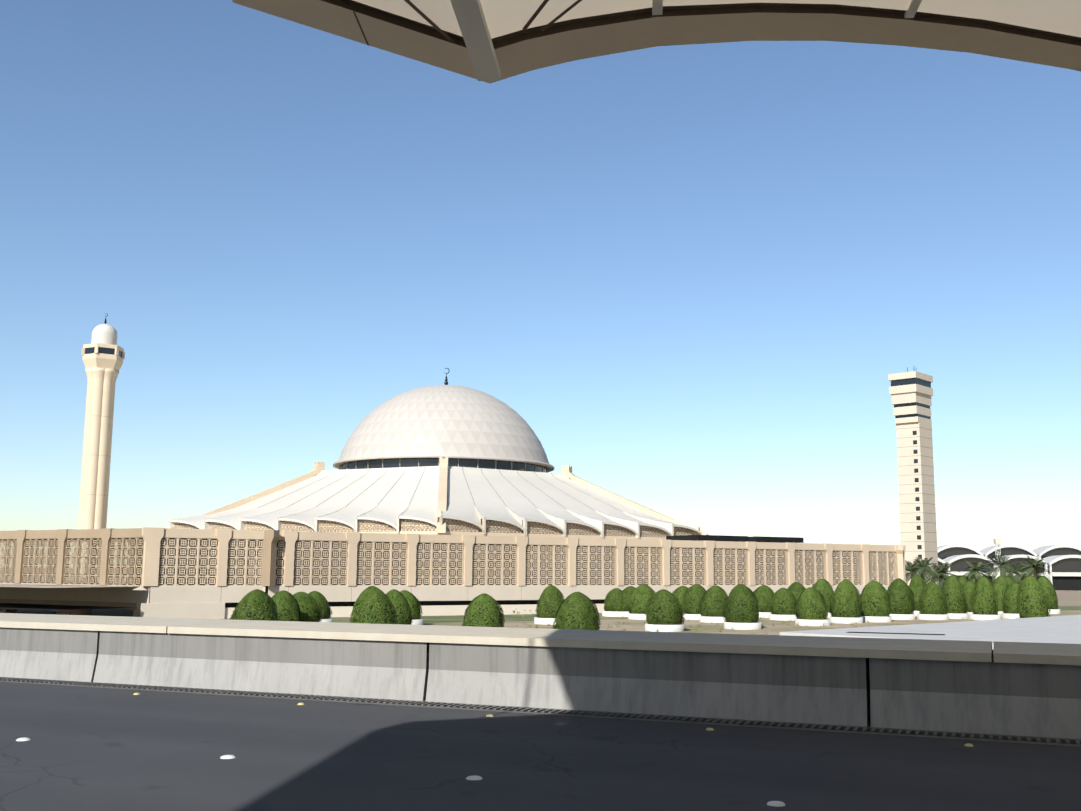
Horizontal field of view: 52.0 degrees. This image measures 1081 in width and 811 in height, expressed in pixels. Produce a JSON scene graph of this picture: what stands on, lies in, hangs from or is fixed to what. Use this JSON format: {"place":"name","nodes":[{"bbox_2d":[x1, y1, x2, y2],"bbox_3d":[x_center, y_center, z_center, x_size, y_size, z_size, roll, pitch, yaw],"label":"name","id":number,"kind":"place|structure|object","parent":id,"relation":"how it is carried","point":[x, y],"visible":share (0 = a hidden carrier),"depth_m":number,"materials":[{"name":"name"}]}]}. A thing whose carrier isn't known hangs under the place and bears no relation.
{"place":"outdoors","nodes":[
{"label":"outdoors","id":0,"kind":"place"},
{"bbox_2d":[0,572,137,610],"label":"overpass","id":1,"kind":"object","parent":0,"point":[34,606],"depth_m":82.72,"materials":[{"name":"beige concrete"}]},
{"bbox_2d":[75,343,124,576],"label":"minaret","id":2,"kind":"object","parent":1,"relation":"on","point":[103,363],"visible":0.85,"depth_m":157.80,"materials":[{"name":"concrete"}]},
{"bbox_2d":[91,324,116,344],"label":"minaret dome","id":3,"kind":"structure","parent":2,"relation":"on","point":[104,333],"depth_m":159.76,"materials":[{"name":"white paint"}]},
{"bbox_2d":[168,457,708,539],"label":"mosque roof","id":4,"kind":"structure","parent":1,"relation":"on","point":[443,498],"depth_m":147.22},
{"bbox_2d":[333,455,554,472],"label":"dome window band","id":5,"kind":"object","parent":4,"relation":"on","point":[393,461],"visible":0.44,"depth_m":158.75,"materials":[{"name":"black glass"}]},
{"bbox_2d":[338,385,548,468],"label":"dome","id":6,"kind":"structure","parent":5,"relation":"on","point":[444,420],"depth_m":161.87,"materials":[{"name":"white tile"}]},
{"bbox_2d":[444,368,449,384],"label":"crescent finial","id":7,"kind":"object","parent":6,"relation":"on","point":[446,382],"visible":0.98,"depth_m":174.93,"materials":[{"name":"black metal"}]},
{"bbox_2d":[666,535,803,542],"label":"flat roof","id":8,"kind":"structure","parent":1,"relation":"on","point":[739,538],"depth_m":126.78,"materials":[{"name":"black metal"}]},
{"bbox_2d":[0,682,1080,810],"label":"road","id":9,"kind":"structure","parent":0,"point":[95,749],"depth_m":9.82,"materials":[{"name":"grey asphalt"}]},
{"bbox_2d":[16,693,972,806],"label":"road studs","id":10,"kind":"object","parent":9,"relation":"on","point":[769,803],"visible":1,"depth_m":9.91,"materials":[{"name":"white plastic"}]},
{"bbox_2d":[0,627,1080,738],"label":"road barrier","id":11,"kind":"object","parent":9,"relation":"on","point":[1025,699],"visible":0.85,"depth_m":13.51,"materials":[{"name":"concrete"}]},
{"bbox_2d":[0,613,1080,664],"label":"barrier coping","id":12,"kind":"object","parent":11,"relation":"on","point":[1000,652],"visible":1,"depth_m":14.20,"materials":[{"name":"concrete"}]},
{"bbox_2d":[0,677,1080,746],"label":"road gutter paving","id":13,"kind":"structure","parent":9,"relation":"on","point":[977,736],"depth_m":12.60,"materials":[{"name":"grey concrete"}]},
{"bbox_2d":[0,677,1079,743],"bbox_3d":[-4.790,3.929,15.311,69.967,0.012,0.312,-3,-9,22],"label":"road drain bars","id":14,"kind":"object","parent":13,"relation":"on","point":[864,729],"visible":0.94,"depth_m":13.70,"materials":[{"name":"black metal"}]},
{"bbox_2d":[0,568,1080,616],"bbox_3d":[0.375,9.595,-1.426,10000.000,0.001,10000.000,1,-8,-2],"label":"ground","id":15,"kind":"structure","parent":0,"point":[1069,597],"depth_m":249.65,"materials":[{"name":"grey concrete"}]},
{"bbox_2d":[0,528,149,614],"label":"bridge wall","id":16,"kind":"structure","parent":15,"relation":"on","point":[110,596],"depth_m":87.74,"materials":[{"name":"beige concrete"}]},
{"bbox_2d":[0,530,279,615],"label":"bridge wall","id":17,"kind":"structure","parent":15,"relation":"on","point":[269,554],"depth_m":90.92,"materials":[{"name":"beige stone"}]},
{"bbox_2d":[133,603,224,618],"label":"low wall","id":18,"kind":"structure","parent":15,"relation":"on","point":[193,610],"depth_m":83.81,"materials":[{"name":"concrete"}]},
{"bbox_2d":[137,527,905,618],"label":"plaza wall","id":19,"kind":"structure","parent":15,"relation":"on","point":[440,575],"depth_m":97.69,"materials":[{"name":"beige stone"}]},
{"bbox_2d":[832,545,903,584],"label":"plaza wall","id":20,"kind":"structure","parent":15,"relation":"on","point":[900,568],"depth_m":123.59,"materials":[{"name":"beige concrete"}]},
{"bbox_2d":[905,560,928,583],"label":"palm tree","id":21,"kind":"object","parent":15,"relation":"on","point":[907,566],"visible":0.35,"depth_m":259.86,"materials":[{"name":"green plant"}]},
{"bbox_2d":[906,556,940,583],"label":"palm tree","id":22,"kind":"object","parent":15,"relation":"on","point":[924,563],"visible":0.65,"depth_m":214.95,"materials":[{"name":"green plant"}]},
{"bbox_2d":[922,563,964,588],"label":"palm tree","id":23,"kind":"object","parent":15,"relation":"on","point":[941,571],"visible":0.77,"depth_m":189.40,"materials":[{"name":"green plant"}]},
{"bbox_2d":[962,561,994,583],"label":"palm tree","id":24,"kind":"object","parent":15,"relation":"on","point":[972,575],"visible":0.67,"depth_m":229.96,"materials":[{"name":"green plant"}]},
{"bbox_2d":[878,544,1080,590],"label":"terminal building","id":25,"kind":"structure","parent":15,"relation":"on","point":[1062,558],"depth_m":627.92,"materials":[{"name":"white concrete"}]},
{"bbox_2d":[993,539,1000,556],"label":"light mast","id":26,"kind":"object","parent":15,"relation":"on","point":[997,541],"visible":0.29,"depth_m":643.49,"materials":[{"name":"metal"}]},
{"bbox_2d":[984,553,1022,582],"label":"palm tree","id":27,"kind":"object","parent":15,"relation":"on","point":[1004,572],"visible":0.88,"depth_m":240.21,"materials":[{"name":"green plant"}]},
{"bbox_2d":[1007,561,1024,583],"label":"palm tree","id":28,"kind":"object","parent":15,"relation":"on","point":[1017,575],"visible":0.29,"depth_m":300.33,"materials":[{"name":"green plant"}]},
{"bbox_2d":[1014,556,1054,582],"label":"palm tree","id":29,"kind":"object","parent":15,"relation":"on","point":[1034,570],"visible":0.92,"depth_m":205.83,"materials":[{"name":"green plant"}]},
{"bbox_2d":[0,0,1080,572],"label":"sky","id":30,"kind":"structure","parent":0,"point":[699,275],"materials":[{"name":"blue"}]},
{"bbox_2d":[232,0,1080,82],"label":"canopy edge","id":31,"kind":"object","parent":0,"point":[490,41],"depth_m":13.29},
{"bbox_2d":[423,610,1080,634],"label":"sand","id":32,"kind":"structure","parent":0,"point":[777,628],"depth_m":64.92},
{"bbox_2d":[320,618,332,621],"bbox_3d":[-12.689,12.147,62.214,2.060,0.360,2.060,1,-8,-2],"label":"bush planter","id":33,"kind":"object","parent":32,"relation":"on","point":[328,620],"visible":0.17,"depth_m":61.64,"materials":[{"name":"white concrete"}]},
{"bbox_2d":[309,591,331,618],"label":"bush","id":34,"kind":"object","parent":33,"relation":"on","point":[321,601],"visible":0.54,"depth_m":61.97,"materials":[{"name":"green plant"}]},
{"bbox_2d":[410,619,422,624],"bbox_3d":[-7.640,12.207,62.377,2.060,0.360,2.060,1,-8,-2],"label":"bush planter","id":35,"kind":"object","parent":32,"relation":"on","point":[418,622],"visible":0.21,"depth_m":61.74,"materials":[{"name":"white concrete"}]},
{"bbox_2d":[400,590,422,619],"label":"bush","id":36,"kind":"object","parent":35,"relation":"in","point":[415,606],"visible":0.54,"depth_m":62.13,"materials":[{"name":"green plant"}]},
{"bbox_2d":[534,617,555,624],"bbox_3d":[0.656,12.749,65.650,2.060,0.360,2.060,1,-8,-2],"label":"bush planter","id":37,"kind":"object","parent":32,"relation":"on","point":[538,620],"visible":0.46,"depth_m":64.74,"materials":[{"name":"white concrete"}]},
{"bbox_2d":[535,585,564,617],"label":"bush","id":38,"kind":"object","parent":37,"relation":"in","point":[550,600],"visible":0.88,"depth_m":65.19,"materials":[{"name":"green plant"}]},
{"bbox_2d":[602,611,626,616],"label":"bush planter","id":39,"kind":"object","parent":32,"relation":"on","point":[613,614],"visible":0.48,"depth_m":75.90,"materials":[{"name":"white concrete"}]},
{"bbox_2d":[604,588,624,611],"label":"bush","id":40,"kind":"object","parent":39,"relation":"on","point":[613,599],"visible":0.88,"depth_m":76.37,"materials":[{"name":"green plant"}]},
{"bbox_2d":[628,613,645,619],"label":"bush planter","id":41,"kind":"object","parent":32,"relation":"on","point":[637,616],"visible":0.38,"depth_m":71.92,"materials":[{"name":"white concrete"}]},
{"bbox_2d":[628,584,655,613],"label":"bush","id":42,"kind":"object","parent":41,"relation":"on","point":[642,594],"visible":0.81,"depth_m":72.27,"materials":[{"name":"green plant"}]},
{"bbox_2d":[229,606,1080,622],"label":"sand grass","id":43,"kind":"structure","parent":32,"relation":"on","point":[456,618],"depth_m":72.32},
{"bbox_2d":[645,623,683,631],"bbox_3d":[6.571,11.781,58.810,2.060,0.360,2.060,1,-8,-2],"label":"bush planter","id":44,"kind":"object","parent":32,"relation":"on","point":[664,628],"visible":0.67,"depth_m":57.94,"materials":[{"name":"white concrete"}]},
{"bbox_2d":[645,589,684,624],"bbox_3d":[6.515,10.743,58.883,2.132,1.937,2.038,-5,-7,37],"label":"bush","id":45,"kind":"object","parent":44,"relation":"in","point":[664,607],"visible":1,"depth_m":58.23,"materials":[{"name":"green plant"}]},
{"bbox_2d":[683,614,700,619],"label":"bush planter","id":46,"kind":"object","parent":32,"relation":"on","point":[691,616],"visible":0.46,"depth_m":72.02,"materials":[{"name":"white concrete"}]},
{"bbox_2d":[682,584,705,613],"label":"bush","id":47,"kind":"object","parent":46,"relation":"in","point":[694,593],"visible":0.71,"depth_m":72.39,"materials":[{"name":"green plant"}]},
{"bbox_2d":[699,616,725,622],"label":"bush planter","id":48,"kind":"object","parent":32,"relation":"on","point":[711,619],"visible":0.58,"depth_m":68.36,"materials":[{"name":"white concrete"}]},
{"bbox_2d":[698,585,727,616],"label":"bush","id":49,"kind":"object","parent":48,"relation":"on","point":[712,601],"visible":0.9,"depth_m":68.79,"materials":[{"name":"green plant"}]},
{"bbox_2d":[724,622,761,629],"bbox_3d":[11.232,12.223,61.586,2.060,0.360,2.060,1,-8,-2],"label":"bush planter","id":50,"kind":"object","parent":32,"relation":"on","point":[743,626],"visible":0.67,"depth_m":60.70,"materials":[{"name":"white concrete"}]},
{"bbox_2d":[722,584,758,622],"bbox_3d":[11.268,11.054,61.785,2.055,2.230,2.042,3,-10,-28],"label":"bush","id":51,"kind":"object","parent":50,"relation":"in","point":[742,606],"visible":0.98,"depth_m":61.12,"materials":[{"name":"green plant"}]},
{"bbox_2d":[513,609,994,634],"bbox_3d":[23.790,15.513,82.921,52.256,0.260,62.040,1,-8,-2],"label":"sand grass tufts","id":52,"kind":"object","parent":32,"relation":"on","point":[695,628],"visible":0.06,"depth_m":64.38,"materials":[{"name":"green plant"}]},
{"bbox_2d":[759,612,771,617],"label":"bush planter","id":53,"kind":"object","parent":32,"relation":"on","point":[763,614],"visible":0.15,"depth_m":76.16,"materials":[{"name":"white concrete"}]},
{"bbox_2d":[753,585,773,611],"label":"bush","id":54,"kind":"object","parent":53,"relation":"on","point":[764,594],"visible":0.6,"depth_m":76.61,"materials":[{"name":"green plant"}]},
{"bbox_2d":[769,614,796,620],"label":"bush planter","id":55,"kind":"object","parent":32,"relation":"on","point":[782,617],"visible":0.6,"depth_m":72.19,"materials":[{"name":"white concrete"}]},
{"bbox_2d":[770,588,796,614],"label":"bush","id":56,"kind":"object","parent":55,"relation":"in","point":[783,601],"visible":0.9,"depth_m":72.62,"materials":[{"name":"green plant"}]},
{"bbox_2d":[795,619,830,625],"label":"bush planter","id":57,"kind":"object","parent":32,"relation":"on","point":[804,622],"visible":0.75,"depth_m":65.30,"materials":[{"name":"white concrete"}]},
{"bbox_2d":[794,587,827,619],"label":"bush","id":58,"kind":"object","parent":57,"relation":"in","point":[811,604],"visible":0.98,"depth_m":65.66,"materials":[{"name":"green plant"}]},
{"bbox_2d":[829,616,862,623],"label":"bush planter","id":59,"kind":"object","parent":32,"relation":"on","point":[845,620],"visible":0.71,"depth_m":68.70,"materials":[{"name":"white concrete"}]},
{"bbox_2d":[829,579,861,617],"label":"bush","id":60,"kind":"object","parent":59,"relation":"in","point":[846,600],"visible":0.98,"depth_m":69.07,"materials":[{"name":"green plant"}]},
{"bbox_2d":[861,616,891,621],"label":"bush planter","id":61,"kind":"object","parent":32,"relation":"on","point":[875,619],"visible":0.62,"depth_m":70.53,"materials":[{"name":"white concrete"}]},
{"bbox_2d":[860,581,890,616],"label":"bush","id":62,"kind":"object","parent":61,"relation":"in","point":[875,600],"visible":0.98,"depth_m":70.91,"materials":[{"name":"green plant"}]},
{"bbox_2d":[890,614,914,619],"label":"bush planter","id":63,"kind":"object","parent":32,"relation":"on","point":[903,616],"visible":0.58,"depth_m":74.42,"materials":[{"name":"white concrete"}]},
{"bbox_2d":[887,578,915,613],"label":"bush","id":64,"kind":"object","parent":63,"relation":"in","point":[901,594],"visible":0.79,"depth_m":74.86,"materials":[{"name":"green plant"}]},
{"bbox_2d":[917,614,948,619],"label":"bush planter","id":65,"kind":"object","parent":32,"relation":"on","point":[931,617],"visible":0.83,"depth_m":74.58,"materials":[{"name":"white concrete"}]},
{"bbox_2d":[918,582,947,614],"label":"bush","id":66,"kind":"object","parent":65,"relation":"on","point":[932,599],"visible":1,"depth_m":74.98,"materials":[{"name":"green plant"}]},
{"bbox_2d":[946,613,968,618],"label":"bush planter","id":67,"kind":"object","parent":32,"relation":"on","point":[958,615],"visible":0.62,"depth_m":76.65,"materials":[{"name":"white concrete"}]},
{"bbox_2d":[941,575,967,612],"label":"bush","id":68,"kind":"object","parent":67,"relation":"in","point":[953,591],"visible":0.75,"depth_m":77.06,"materials":[{"name":"green plant"}]},
{"bbox_2d":[969,614,1000,619],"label":"bush planter","id":69,"kind":"object","parent":32,"relation":"on","point":[983,617],"visible":0.79,"depth_m":74.69,"materials":[{"name":"white concrete"}]},
{"bbox_2d":[970,577,998,614],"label":"bush","id":70,"kind":"object","parent":69,"relation":"on","point":[983,599],"visible":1,"depth_m":75.06,"materials":[{"name":"green plant"}]},
{"bbox_2d":[1001,613,1019,618],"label":"bush planter","id":71,"kind":"object","parent":32,"relation":"on","point":[1007,616],"visible":0.42,"depth_m":77.11,"materials":[{"name":"white concrete"}]},
{"bbox_2d":[1002,583,1019,613],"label":"bush","id":72,"kind":"object","parent":71,"relation":"in","point":[1010,604],"visible":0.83,"depth_m":77.46,"materials":[{"name":"green plant"}]},
{"bbox_2d":[1048,609,1059,613],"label":"bush planter","id":73,"kind":"object","parent":32,"relation":"on","point":[1055,611],"visible":0.23,"depth_m":86.60,"materials":[{"name":"white concrete"}]},
{"bbox_2d":[1038,576,1058,608],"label":"bush","id":74,"kind":"object","parent":73,"relation":"on","point":[1048,589],"visible":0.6,"depth_m":87.08,"materials":[{"name":"green plant"}]},
{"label":"planter bush","id":75,"kind":"object","parent":32,"relation":"on","visible":0},
{"bbox_2d":[293,592,322,621],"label":"bush","id":76,"kind":"object","parent":75,"relation":"in","point":[309,607],"visible":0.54,"depth_m":56.62,"materials":[{"name":"green plant"}]},
{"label":"planter bush","id":77,"kind":"object","parent":32,"relation":"on","visible":0},
{"bbox_2d":[349,586,397,623],"bbox_3d":[-6.677,8.324,44.174,1.963,2.256,2.023,-5,-7,13],"label":"bush","id":78,"kind":"object","parent":77,"relation":"in","point":[372,604],"visible":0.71,"depth_m":43.70,"materials":[{"name":"green plant"}]},
{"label":"planter bush","id":79,"kind":"object","parent":32,"relation":"on","visible":0},
{"bbox_2d":[384,589,412,624],"bbox_3d":[-7.258,10.069,54.915,1.866,1.913,1.816,-9,-12,38],"label":"bush","id":80,"kind":"object","parent":79,"relation":"in","point":[397,598],"visible":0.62,"depth_m":54.46,"materials":[{"name":"green plant"}]},
{"bbox_2d":[888,369,938,585],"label":"control tower","id":81,"kind":"structure","parent":0,"point":[911,392],"depth_m":398.81,"materials":[{"name":"concrete"}]},
{"bbox_2d":[780,615,1080,649],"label":"pavement","id":82,"kind":"structure","parent":0,"point":[1060,629],"depth_m":43.35,"materials":[{"name":"concrete"}]},
{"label":"planter bush","id":83,"kind":"object","parent":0,"visible":0},
{"bbox_2d":[229,589,277,620],"bbox_3d":[-12.195,8.832,47.147,2.109,2.024,1.982,3,-9,-6],"label":"bush","id":84,"kind":"object","parent":83,"relation":"in","point":[256,604],"visible":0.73,"depth_m":46.68,"materials":[{"name":"green plant"}]},
{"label":"planter bush","id":85,"kind":"object","parent":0,"visible":0},
{"bbox_2d":[271,590,300,621],"bbox_3d":[-12.822,10.053,54.789,1.960,1.825,2.012,4,-7,-17],"label":"bush","id":86,"kind":"object","parent":85,"relation":"in","point":[287,605],"visible":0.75,"depth_m":54.20,"materials":[{"name":"green plant"}]},
{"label":"planter bush","id":87,"kind":"object","parent":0,"visible":0},
{"bbox_2d":[462,593,504,626],"bbox_3d":[-2.533,9.262,49.055,1.954,1.867,2.102,2,-5,-4],"label":"bush","id":88,"kind":"object","parent":87,"relation":"in","point":[483,610],"visible":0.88,"depth_m":48.51,"materials":[{"name":"green plant"}]},
{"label":"planter bush","id":89,"kind":"object","parent":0,"visible":0},
{"bbox_2d":[552,592,600,629],"bbox_3d":[1.535,8.994,47.503,2.080,2.009,1.954,1,-6,-9],"label":"bush","id":90,"kind":"object","parent":89,"relation":"in","point":[578,610],"visible":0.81,"depth_m":47.00,"materials":[{"name":"green plant"}]},
{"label":"planter bush","id":91,"kind":"object","parent":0,"visible":0},
{"bbox_2d":[1017,575,1050,617],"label":"bush","id":92,"kind":"object","parent":91,"relation":"in","point":[1032,601],"visible":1,"depth_m":69.55,"materials":[{"name":"green plant"}]},
{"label":"planter bush","id":93,"kind":"object","parent":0,"visible":0},
{"bbox_2d":[622,586,634,611],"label":"bush","id":94,"kind":"object","parent":93,"relation":"in","point":[627,593],"visible":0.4,"depth_m":76.33,"materials":[{"name":"green plant"}]},
{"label":"planter bush","id":95,"kind":"object","parent":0,"visible":0},
{"bbox_2d":[672,586,687,607],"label":"bush","id":96,"kind":"object","parent":95,"relation":"in","point":[678,592],"visible":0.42,"depth_m":76.60,"materials":[{"name":"green plant"}]},
{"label":"planter bush","id":97,"kind":"object","parent":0,"visible":0},
{"bbox_2d":[788,582,805,599],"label":"bush","id":98,"kind":"object","parent":97,"relation":"in","point":[796,589],"visible":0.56,"depth_m":81.50,"materials":[{"name":"green plant"}]},
{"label":"planter bush","id":99,"kind":"object","parent":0,"visible":0},
{"bbox_2d":[812,579,833,612],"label":"bush","id":100,"kind":"object","parent":99,"relation":"in","point":[823,587],"visible":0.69,"depth_m":76.78,"materials":[{"name":"green plant"}]},
{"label":"planter bush","id":101,"kind":"object","parent":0,"visible":0},
{"bbox_2d":[909,575,926,610],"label":"bush","id":102,"kind":"object","parent":101,"relation":"in","point":[917,584],"visible":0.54,"depth_m":81.84,"materials":[{"name":"green plant"}]},
{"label":"planter bush","id":103,"kind":"object","parent":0,"visible":0},
{"bbox_2d":[958,576,968,585],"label":"bush","id":104,"kind":"object","parent":103,"relation":"in","point":[962,580],"visible":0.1,"depth_m":82.28,"materials":[{"name":"green plant"}]},
{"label":"planter bush","id":105,"kind":"object","parent":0,"visible":0},
{"bbox_2d":[992,576,1008,610],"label":"bush","id":106,"kind":"object","parent":105,"relation":"in","point":[1000,584],"visible":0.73,"depth_m":81.97,"materials":[{"name":"green plant"}]},
{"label":"planter bush","id":107,"kind":"object","parent":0,"visible":0},
{"bbox_2d":[1006,578,1014,584],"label":"bush","id":108,"kind":"object","parent":107,"relation":"in","point":[1010,581],"visible":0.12,"depth_m":87.58,"materials":[{"name":"green plant"}]},
{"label":"planter bush","id":109,"kind":"object","parent":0,"visible":0},
{"bbox_2d":[962,581,974,611],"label":"bush","id":110,"kind":"object","parent":109,"relation":"in","point":[968,586],"visible":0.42,"depth_m":79.53,"materials":[{"name":"green plant"}]},
{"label":"terminal","id":111,"kind":"object","parent":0,"visible":0},
{"bbox_2d":[846,632,944,634],"bbox_3d":[4.947,3.177,15.444,1.300,0.004,0.220,-3,-9,22],"label":"ledge drain slot","id":112,"kind":"object","parent":111,"relation":"attached to","point":[895,633],"visible":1,"depth_m":15.41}
]}

